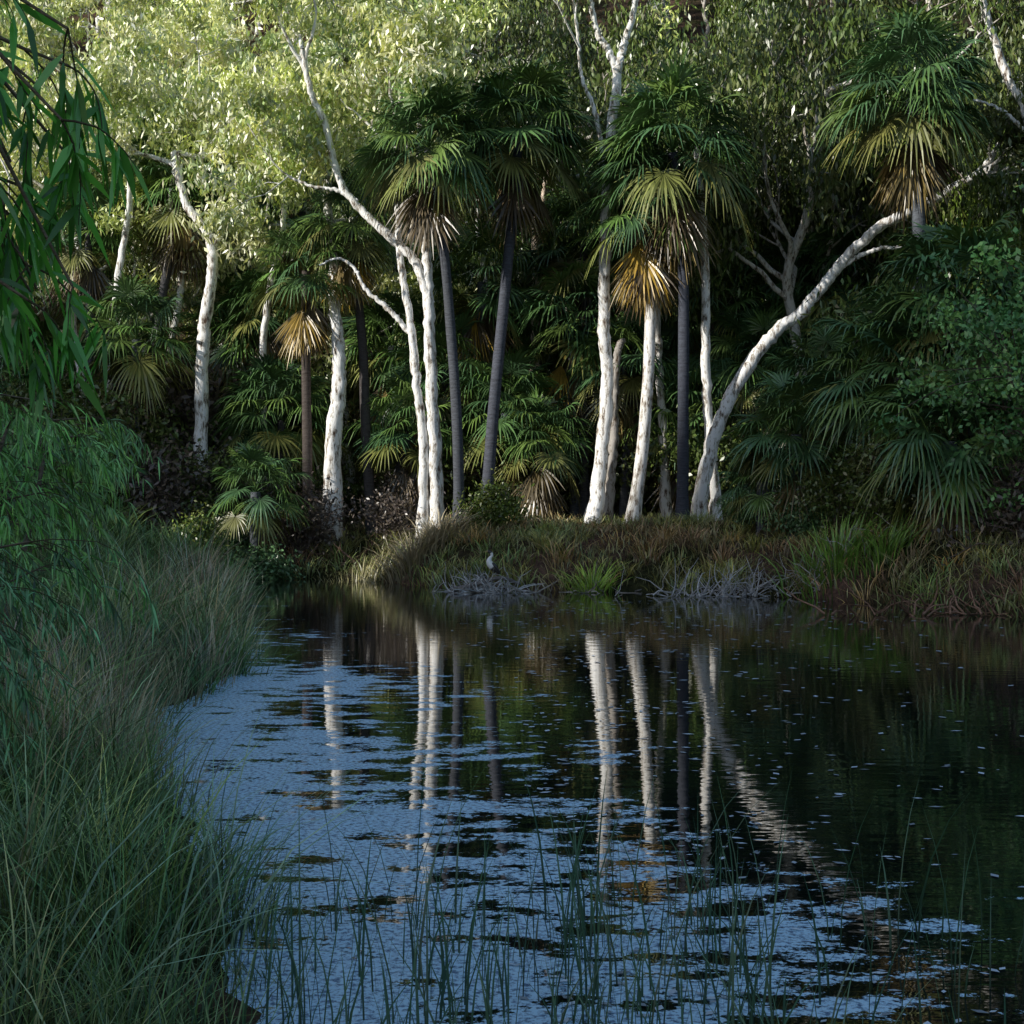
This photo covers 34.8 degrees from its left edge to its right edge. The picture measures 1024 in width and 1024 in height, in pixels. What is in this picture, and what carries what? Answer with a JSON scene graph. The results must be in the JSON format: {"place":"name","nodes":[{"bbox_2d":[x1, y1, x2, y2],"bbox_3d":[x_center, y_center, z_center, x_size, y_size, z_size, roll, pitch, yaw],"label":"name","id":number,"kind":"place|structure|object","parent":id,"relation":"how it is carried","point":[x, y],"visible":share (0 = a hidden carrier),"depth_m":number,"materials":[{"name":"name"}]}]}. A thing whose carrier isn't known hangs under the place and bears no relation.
{"place":"outdoors","nodes":[
{"label":"outdoors","id":0,"kind":"place"},
{"bbox_2d":[0,0,1023,1023],"bbox_3d":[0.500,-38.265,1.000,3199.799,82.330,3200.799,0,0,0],"label":"ground","id":1,"kind":"structure","parent":0,"point":[639,576],"depth_m":41.89,"materials":[{"name":"soil"}]},
{"bbox_2d":[0,404,144,599],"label":"weeping shrub","id":2,"kind":"object","parent":1,"relation":"on","point":[16,537],"visible":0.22,"depth_m":24.40,"materials":[{"name":"green plant"}]},
{"bbox_2d":[0,0,153,435],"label":"lance leaf tree","id":3,"kind":"object","parent":1,"relation":"on","point":[15,288],"visible":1,"depth_m":5.35,"materials":[{"name":"green plant"}]},
{"bbox_2d":[0,515,159,797],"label":"weeping shrub","id":4,"kind":"object","parent":1,"relation":"on","point":[20,693],"visible":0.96,"depth_m":9.45,"materials":[{"name":"green plant"}]},
{"bbox_2d":[0,398,161,651],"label":"weeping shrub","id":5,"kind":"object","parent":1,"relation":"on","point":[17,424],"visible":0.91,"depth_m":13.20,"materials":[{"name":"green plant"}]},
{"bbox_2d":[0,393,163,649],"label":"weeping shrub","id":6,"kind":"object","parent":1,"relation":"on","point":[23,555],"visible":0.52,"depth_m":17.73,"materials":[{"name":"green plant"}]},
{"bbox_2d":[38,178,143,411],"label":"fan palm","id":7,"kind":"object","parent":1,"relation":"on","point":[91,279],"visible":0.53,"depth_m":55.45,"materials":[{"name":"green plant"}]},
{"bbox_2d":[21,0,175,411],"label":"paperbark tree","id":8,"kind":"object","parent":1,"relation":"on","point":[120,52],"visible":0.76,"depth_m":53.44,"materials":[{"name":"green plant"}]},
{"bbox_2d":[0,31,232,405],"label":"paperbark tree","id":9,"kind":"object","parent":1,"relation":"on","point":[15,154],"visible":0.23,"depth_m":55.50,"materials":[{"name":"green plant"}]},
{"bbox_2d":[0,0,242,415],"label":"paperbark tree","id":10,"kind":"object","parent":1,"relation":"on","point":[45,48],"visible":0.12,"depth_m":61.60,"materials":[{"name":"green plant"}]},
{"bbox_2d":[14,365,231,514],"bbox_3d":[-13.323,-1.795,52.302,8.670,5.633,5.450,0,0,-34],"label":"shrub","id":11,"kind":"object","parent":1,"relation":"on","point":[113,405],"visible":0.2,"depth_m":51.67,"materials":[{"name":"green plant"}]},
{"bbox_2d":[74,269,197,503],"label":"fan palm","id":12,"kind":"object","parent":1,"relation":"on","point":[135,368],"visible":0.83,"depth_m":52.49,"materials":[{"name":"green plant"}]},
{"bbox_2d":[34,0,238,277],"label":"paperbark tree","id":13,"kind":"object","parent":1,"relation":"on","point":[215,15],"visible":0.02,"depth_m":68.02,"materials":[{"name":"green plant"}]},
{"bbox_2d":[88,386,199,507],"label":"shrub","id":14,"kind":"object","parent":1,"relation":"on","point":[167,421],"visible":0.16,"depth_m":52.49,"materials":[{"name":"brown plant"}]},
{"bbox_2d":[72,414,231,536],"bbox_3d":[-11.399,-0.557,51.319,4.766,5.104,5.877,0,0,14],"label":"shrub","id":15,"kind":"object","parent":1,"relation":"on","point":[164,512],"visible":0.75,"depth_m":50.52,"materials":[{"name":"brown plant"}]},
{"bbox_2d":[0,89,312,368],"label":"paperbark tree","id":16,"kind":"object","parent":1,"relation":"on","point":[230,265],"visible":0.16,"depth_m":57.02,"materials":[{"name":"green plant"}]},
{"bbox_2d":[59,320,292,469],"bbox_3d":[-10.895,-3.141,55.327,7.836,6.806,6.355,0,0,-34],"label":"shrub","id":17,"kind":"object","parent":1,"relation":"on","point":[174,400],"visible":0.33,"depth_m":54.57,"materials":[{"name":"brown plant"}]},
{"bbox_2d":[117,118,243,395],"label":"fan palm","id":18,"kind":"object","parent":1,"relation":"on","point":[177,236],"visible":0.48,"depth_m":55.44,"materials":[{"name":"green plant"}]},
{"bbox_2d":[87,58,279,418],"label":"paperbark tree","id":19,"kind":"object","parent":1,"relation":"on","point":[195,104],"visible":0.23,"depth_m":53.67,"materials":[{"name":"green plant"}]},
{"bbox_2d":[34,61,348,515],"bbox_3d":[-10.097,-6.926,52.645,10.202,14.954,7.013,0,0,0],"label":"paperbark tree","id":20,"kind":"object","parent":1,"relation":"on","point":[226,141],"visible":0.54,"depth_m":52.36,"materials":[{"name":"green plant"}]},
{"bbox_2d":[117,438,272,535],"bbox_3d":[-9.961,-0.406,51.979,5.966,3.876,3.750,0,0,-54],"label":"shrub","id":21,"kind":"object","parent":1,"relation":"on","point":[202,496],"visible":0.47,"depth_m":51.29,"materials":[{"name":"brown plant"}]},
{"bbox_2d":[0,495,390,1023],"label":"bank grass","id":22,"kind":"structure","parent":1,"relation":"on","point":[104,724],"depth_m":9.06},
{"bbox_2d":[153,500,242,559],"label":"shrub","id":23,"kind":"object","parent":1,"relation":"on","point":[197,529],"visible":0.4,"depth_m":46.28,"materials":[{"name":"green plant"}]},
{"bbox_2d":[41,6,427,236],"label":"paperbark tree","id":24,"kind":"object","parent":1,"relation":"on","point":[206,41],"visible":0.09,"depth_m":64.91,"materials":[{"name":"green plant"}]},
{"bbox_2d":[121,0,361,343],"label":"paperbark tree","id":25,"kind":"object","parent":1,"relation":"on","point":[193,17],"visible":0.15,"depth_m":65.35,"materials":[{"name":"green plant"}]},
{"bbox_2d":[176,262,313,428],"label":"fan palm","id":26,"kind":"object","parent":1,"relation":"on","point":[227,359],"visible":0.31,"depth_m":57.02,"materials":[{"name":"green plant"}]},
{"bbox_2d":[137,60,369,513],"bbox_3d":[-7.977,-7.236,53.537,8.223,15.226,5.244,0,0,-26],"label":"paperbark tree","id":27,"kind":"object","parent":1,"relation":"on","point":[261,217],"visible":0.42,"depth_m":52.74,"materials":[{"name":"green plant"}]},
{"bbox_2d":[214,267,301,423],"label":"fan palm","id":28,"kind":"object","parent":1,"relation":"on","point":[271,348],"visible":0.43,"depth_m":56.45,"materials":[{"name":"green plant"}]},
{"bbox_2d":[203,440,316,578],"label":"fan palm","id":29,"kind":"object","parent":1,"relation":"on","point":[255,507],"visible":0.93,"depth_m":48.56,"materials":[{"name":"green plant"}]},
{"bbox_2d":[218,537,308,579],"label":"shrub","id":30,"kind":"object","parent":1,"relation":"on","point":[274,568],"visible":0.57,"depth_m":48.47,"materials":[{"name":"green plant"}]},
{"bbox_2d":[207,351,346,497],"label":"fan palm","id":31,"kind":"object","parent":1,"relation":"on","point":[268,360],"visible":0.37,"depth_m":53.17,"materials":[{"name":"green plant"}]},
{"bbox_2d":[208,355,349,508],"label":"fan palm","id":32,"kind":"object","parent":1,"relation":"on","point":[269,383],"visible":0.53,"depth_m":52.81,"materials":[{"name":"green plant"}]},
{"bbox_2d":[234,146,342,444],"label":"fan palm","id":33,"kind":"object","parent":1,"relation":"on","point":[295,217],"visible":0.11,"depth_m":58.32,"materials":[{"name":"green plant"}]},
{"bbox_2d":[122,48,459,423],"bbox_3d":[-7.814,-9.091,60.778,14.659,16.162,7.981,0,0,-25],"label":"paperbark tree","id":34,"kind":"object","parent":1,"relation":"on","point":[187,296],"visible":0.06,"depth_m":56.96,"materials":[{"name":"green plant"}]},
{"bbox_2d":[240,215,364,546],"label":"fan palm","id":35,"kind":"object","parent":1,"relation":"on","point":[305,328],"visible":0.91,"depth_m":51.27,"materials":[{"name":"green plant"}]},
{"bbox_2d":[248,465,368,562],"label":"shrub","id":36,"kind":"object","parent":1,"relation":"on","point":[297,534],"visible":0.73,"depth_m":50.22,"materials":[{"name":"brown plant"}]},
{"bbox_2d":[157,120,517,498],"bbox_3d":[-6.424,-7.673,58.089,10.605,15.895,10.718,0,0,-35],"label":"paperbark tree","id":37,"kind":"object","parent":1,"relation":"on","point":[389,281],"visible":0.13,"depth_m":57.20,"materials":[{"name":"green plant"}]},
{"bbox_2d":[162,0,522,537],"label":"paperbark tree","id":38,"kind":"object","parent":1,"relation":"on","point":[403,51],"visible":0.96,"depth_m":48.56,"materials":[{"name":"green plant"}]},
{"bbox_2d":[287,166,404,534],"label":"fan palm","id":39,"kind":"object","parent":1,"relation":"on","point":[345,273],"visible":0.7,"depth_m":51.66,"materials":[{"name":"green plant"}]},
{"bbox_2d":[253,55,462,545],"bbox_3d":[-5.312,-6.463,51.786,5.220,15.418,7.732,0,0,23],"label":"paperbark tree","id":40,"kind":"object","parent":1,"relation":"on","point":[332,472],"visible":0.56,"depth_m":50.97,"materials":[{"name":"white plant"}]},
{"bbox_2d":[170,36,549,452],"bbox_3d":[-5.027,-8.093,60.321,16.125,17.778,8.779,0,0,20],"label":"paperbark tree","id":41,"kind":"object","parent":1,"relation":"on","point":[327,48],"visible":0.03,"depth_m":57.91,"materials":[{"name":"green plant"}]},
{"bbox_2d":[336,476,421,550],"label":"shrub","id":42,"kind":"object","parent":1,"relation":"on","point":[394,516],"visible":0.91,"depth_m":49.40,"materials":[{"name":"brown plant"}]},
{"bbox_2d":[327,286,447,468],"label":"fan palm","id":43,"kind":"object","parent":1,"relation":"on","point":[372,315],"visible":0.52,"depth_m":55.44,"materials":[{"name":"green plant"}]},
{"bbox_2d":[342,370,477,521],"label":"fan palm","id":44,"kind":"object","parent":1,"relation":"on","point":[400,396],"visible":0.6,"depth_m":52.10,"materials":[{"name":"green plant"}]},
{"bbox_2d":[348,508,477,583],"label":"sedge clump","id":45,"kind":"object","parent":1,"relation":"on","point":[412,554],"visible":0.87,"depth_m":45.94,"materials":[{"name":"green plant"}]},
{"bbox_2d":[339,67,507,528],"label":"fan palm","id":46,"kind":"object","parent":1,"relation":"on","point":[427,210],"visible":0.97,"depth_m":47.19,"materials":[{"name":"green plant"}]},
{"bbox_2d":[376,306,509,518],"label":"fan palm","id":47,"kind":"object","parent":1,"relation":"on","point":[440,332],"visible":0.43,"depth_m":53.17,"materials":[{"name":"green plant"}]},
{"bbox_2d":[411,216,552,507],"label":"fan palm","id":48,"kind":"object","parent":1,"relation":"on","point":[480,335],"visible":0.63,"depth_m":53.50,"materials":[{"name":"green plant"}]},
{"bbox_2d":[405,422,570,518],"bbox_3d":[-0.128,-1.043,53.652,7.176,4.662,4.511,0,0,-48],"label":"shrub","id":49,"kind":"object","parent":1,"relation":"on","point":[477,471],"visible":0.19,"depth_m":52.63,"materials":[{"name":"green plant"}]},
{"bbox_2d":[447,468,537,533],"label":"shrub","id":50,"kind":"object","parent":1,"relation":"on","point":[486,503],"visible":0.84,"depth_m":47.13,"materials":[{"name":"green plant"}]},
{"bbox_2d":[440,346,574,508],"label":"fan palm","id":51,"kind":"object","parent":1,"relation":"on","point":[516,364],"visible":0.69,"depth_m":52.08,"materials":[{"name":"green plant"}]},
{"bbox_2d":[0,0,1023,335],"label":"hillside forest","id":52,"kind":"object","parent":1,"relation":"on","point":[520,12],"visible":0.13,"depth_m":75.09,"materials":[{"name":"green plant"}]},
{"bbox_2d":[439,46,605,526],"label":"fan palm","id":53,"kind":"object","parent":1,"relation":"on","point":[520,201],"visible":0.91,"depth_m":48.67,"materials":[{"name":"green plant"}]},
{"bbox_2d":[443,44,618,517],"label":"paperbark tree","id":54,"kind":"object","parent":1,"relation":"on","point":[576,106],"visible":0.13,"depth_m":54.20,"materials":[{"name":"green plant"}]},
{"bbox_2d":[384,0,687,372],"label":"weeping tree","id":55,"kind":"object","parent":1,"relation":"on","point":[614,46],"visible":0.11,"depth_m":54.28,"materials":[{"name":"green plant"}]},
{"bbox_2d":[495,388,596,518],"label":"fan palm","id":56,"kind":"object","parent":1,"relation":"on","point":[546,497],"visible":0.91,"depth_m":51.77,"materials":[{"name":"green plant"}]},
{"bbox_2d":[507,256,643,518],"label":"fan palm","id":57,"kind":"object","parent":1,"relation":"on","point":[571,333],"visible":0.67,"depth_m":53.22,"materials":[{"name":"green plant"}]},
{"bbox_2d":[518,173,637,518],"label":"fan palm","id":58,"kind":"object","parent":1,"relation":"on","point":[559,210],"visible":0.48,"depth_m":53.86,"materials":[{"name":"green plant"}]},
{"bbox_2d":[133,465,1023,618],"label":"bank grass","id":59,"kind":"structure","parent":1,"relation":"on","point":[542,539],"depth_m":42.37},
{"bbox_2d":[602,338,625,519],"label":"paperbark tree","id":60,"kind":"object","parent":1,"relation":"on","point":[610,492],"visible":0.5,"depth_m":50.96,"materials":[{"name":"white plant"}]},
{"bbox_2d":[557,82,678,517],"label":"paperbark tree","id":61,"kind":"object","parent":1,"relation":"on","point":[665,497],"visible":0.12,"depth_m":51.78,"materials":[{"name":"white plant"}]},
{"bbox_2d":[561,305,677,517],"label":"fan palm","id":62,"kind":"object","parent":1,"relation":"on","point":[627,405],"visible":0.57,"depth_m":52.34,"materials":[{"name":"green plant"}]},
{"bbox_2d":[536,0,710,523],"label":"paperbark tree","id":63,"kind":"object","parent":1,"relation":"on","point":[595,506],"visible":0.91,"depth_m":49.23,"materials":[{"name":"white plant"}]},
{"bbox_2d":[568,141,714,520],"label":"fan palm","id":64,"kind":"object","parent":1,"relation":"on","point":[650,284],"visible":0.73,"depth_m":48.48,"materials":[{"name":"plant"}]},
{"bbox_2d":[476,38,819,446],"bbox_3d":[5.765,-7.749,59.255,13.730,17.335,10.706,0,0,3],"label":"weeping tree","id":65,"kind":"object","parent":1,"relation":"on","point":[515,274],"visible":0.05,"depth_m":55.93,"materials":[{"name":"green plant"}]},
{"bbox_2d":[574,48,763,520],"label":"fan palm","id":66,"kind":"object","parent":1,"relation":"on","point":[676,87],"visible":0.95,"depth_m":47.61,"materials":[{"name":"green plant"}]},
{"bbox_2d":[618,353,748,514],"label":"fan palm","id":67,"kind":"object","parent":1,"relation":"on","point":[694,371],"visible":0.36,"depth_m":52.26,"materials":[{"name":"green plant"}]},
{"bbox_2d":[579,393,835,518],"bbox_3d":[6.228,-1.258,51.818,8.282,5.381,5.206,0,0,-2],"label":"shrub","id":68,"kind":"object","parent":1,"relation":"on","point":[695,462],"visible":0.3,"depth_m":51.23,"materials":[{"name":"green plant"}]},
{"bbox_2d":[694,145,722,519],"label":"paperbark tree","id":69,"kind":"object","parent":1,"relation":"on","point":[715,492],"visible":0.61,"depth_m":49.23,"materials":[{"name":"white plant"}]},
{"bbox_2d":[643,242,791,517],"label":"fan palm","id":70,"kind":"object","parent":1,"relation":"on","point":[672,332],"visible":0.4,"depth_m":54.46,"materials":[{"name":"green plant"}]},
{"bbox_2d":[692,302,820,494],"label":"fan palm","id":71,"kind":"object","parent":1,"relation":"on","point":[755,322],"visible":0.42,"depth_m":52.51,"materials":[{"name":"green plant"}]},
{"bbox_2d":[711,427,806,539],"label":"fan palm","id":72,"kind":"object","parent":1,"relation":"on","point":[763,496],"visible":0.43,"depth_m":42.70,"materials":[{"name":"green plant"}]},
{"bbox_2d":[628,18,892,408],"bbox_3d":[8.758,-8.046,58.238,9.711,17.913,10.667,0,0,-11],"label":"weeping tree","id":73,"kind":"object","parent":1,"relation":"on","point":[765,229],"visible":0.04,"depth_m":55.68,"materials":[{"name":"green plant"}]},
{"bbox_2d":[718,368,860,541],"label":"fan palm","id":74,"kind":"object","parent":1,"relation":"on","point":[780,392],"visible":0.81,"depth_m":41.37,"materials":[{"name":"green plant"}]},
{"bbox_2d":[725,240,863,376],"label":"fan palm","id":75,"kind":"object","parent":1,"relation":"on","point":[804,255],"visible":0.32,"depth_m":54.20,"materials":[{"name":"green plant"}]},
{"bbox_2d":[579,0,1022,498],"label":"weeping tree","id":76,"kind":"object","parent":1,"relation":"on","point":[844,40],"visible":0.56,"depth_m":50.22,"materials":[{"name":"green plant"}]},
{"bbox_2d":[649,0,953,436],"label":"weeping tree","id":77,"kind":"object","parent":1,"relation":"on","point":[828,188],"visible":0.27,"depth_m":52.59,"materials":[{"name":"green plant"}]},
{"bbox_2d":[755,484,852,539],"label":"shrub","id":78,"kind":"object","parent":1,"relation":"on","point":[796,524],"visible":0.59,"depth_m":41.51,"materials":[{"name":"green plant"}]},
{"bbox_2d":[741,319,888,491],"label":"fan palm","id":79,"kind":"object","parent":1,"relation":"on","point":[817,341],"visible":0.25,"depth_m":43.47,"materials":[{"name":"green plant"}]},
{"bbox_2d":[776,436,883,545],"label":"shrub","id":80,"kind":"object","parent":1,"relation":"on","point":[829,492],"visible":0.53,"depth_m":40.54,"materials":[{"name":"green plant"}]},
{"bbox_2d":[754,505,918,600],"bbox_3d":[7.751,1.063,38.144,4.466,2.844,3.994,0,0,0],"label":"sedge clump","id":81,"kind":"object","parent":1,"relation":"on","point":[836,553],"visible":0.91,"depth_m":38.00,"materials":[{"name":"green plant"}]},
{"bbox_2d":[773,219,902,452],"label":"fan palm","id":82,"kind":"object","parent":1,"relation":"on","point":[850,237],"visible":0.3,"depth_m":53.43,"materials":[{"name":"green plant"}]},
{"bbox_2d":[793,273,919,516],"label":"tree","id":83,"kind":"object","parent":1,"relation":"on","point":[843,311],"visible":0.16,"depth_m":43.59,"materials":[{"name":"green plant"}]},
{"bbox_2d":[690,63,1023,518],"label":"paperbark tree","id":84,"kind":"object","parent":1,"relation":"on","point":[848,256],"visible":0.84,"depth_m":48.67,"materials":[{"name":"white plant"}]},
{"bbox_2d":[808,434,940,547],"bbox_3d":[8.963,-0.390,38.487,3.375,3.489,5.369,0,0,-12],"label":"shrub","id":85,"kind":"object","parent":1,"relation":"on","point":[890,504],"visible":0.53,"depth_m":38.38,"materials":[{"name":"green plant"}]},
{"bbox_2d":[830,503,941,602],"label":"sedge clump","id":86,"kind":"object","parent":1,"relation":"on","point":[892,538],"visible":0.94,"depth_m":36.73,"materials":[{"name":"green plant"}]},
{"bbox_2d":[753,15,1023,418],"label":"weeping tree","id":87,"kind":"object","parent":1,"relation":"on","point":[942,206],"visible":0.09,"depth_m":52.91,"materials":[{"name":"green plant"}]},
{"bbox_2d":[787,279,1003,525],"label":"fan palm","id":88,"kind":"object","parent":1,"relation":"on","point":[872,335],"visible":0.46,"depth_m":39.02,"materials":[{"name":"green plant"}]},
{"bbox_2d":[810,0,1002,518],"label":"fan palm","id":89,"kind":"object","parent":1,"relation":"on","point":[914,170],"visible":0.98,"depth_m":44.55,"materials":[{"name":"green plant"}]},
{"bbox_2d":[825,86,1023,437],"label":"weeping tree","id":90,"kind":"object","parent":1,"relation":"on","point":[974,204],"visible":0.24,"depth_m":49.25,"materials":[{"name":"green plant"}]},
{"bbox_2d":[843,207,1023,520],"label":"fan palm","id":91,"kind":"object","parent":1,"relation":"on","point":[932,240],"visible":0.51,"depth_m":38.73,"materials":[{"name":"green plant"}]},
{"bbox_2d":[844,0,1023,478],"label":"weeping tree","id":92,"kind":"object","parent":1,"relation":"on","point":[1011,51],"visible":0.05,"depth_m":53.44,"materials":[{"name":"green plant"}]},
{"bbox_2d":[852,346,1023,543],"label":"fan palm","id":93,"kind":"object","parent":1,"relation":"on","point":[948,489],"visible":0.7,"depth_m":36.29,"materials":[{"name":"green plant"}]},
{"bbox_2d":[869,220,1023,525],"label":"leafy bush","id":94,"kind":"object","parent":1,"relation":"on","point":[1015,381],"visible":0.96,"depth_m":34.67,"materials":[{"name":"green plant"}]},
{"bbox_2d":[917,428,1023,578],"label":"shrub","id":95,"kind":"object","parent":1,"relation":"on","point":[1009,514],"visible":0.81,"depth_m":34.95,"materials":[{"name":"green plant"}]},
{"bbox_2d":[924,162,1023,517],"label":"leafy bush","id":96,"kind":"object","parent":1,"relation":"on","point":[983,248],"visible":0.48,"depth_m":37.24,"materials":[{"name":"green plant"}]},
{"bbox_2d":[972,0,1023,131],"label":"paperbark tree","id":97,"kind":"object","parent":1,"relation":"on","point":[1003,66],"visible":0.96,"depth_m":47.11,"materials":[{"name":"white plant"}]},
{"bbox_2d":[150,578,1023,1023],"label":"pond water","id":98,"kind":"structure","parent":0,"point":[364,682],"depth_m":12.03,"materials":[{"name":"blue liquid"}]},
{"bbox_2d":[0,695,1023,1023],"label":"foreground reeds","id":99,"kind":"object","parent":98,"relation":"on","point":[578,919],"visible":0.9,"depth_m":6.51,"materials":[{"name":"green plant"}]},
{"bbox_2d":[615,554,822,598],"bbox_3d":[4.853,1.487,38.709,4.892,1.056,2.450,0,0,-11],"label":"driftwood","id":100,"kind":"object","parent":98,"relation":"on","point":[723,589],"visible":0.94,"depth_m":38.65,"materials":[{"name":"wood"}]},
{"bbox_2d":[430,600,1023,1023],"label":"floating leaves","id":101,"kind":"object","parent":98,"relation":"on","point":[672,992],"visible":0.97,"depth_m":10.42,"materials":[{"name":"green plant"}]},
{"bbox_2d":[783,546,1023,618],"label":"fallen branches","id":102,"kind":"object","parent":98,"relation":"on","point":[950,606],"visible":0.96,"depth_m":31.77,"materials":[{"name":"wood"}]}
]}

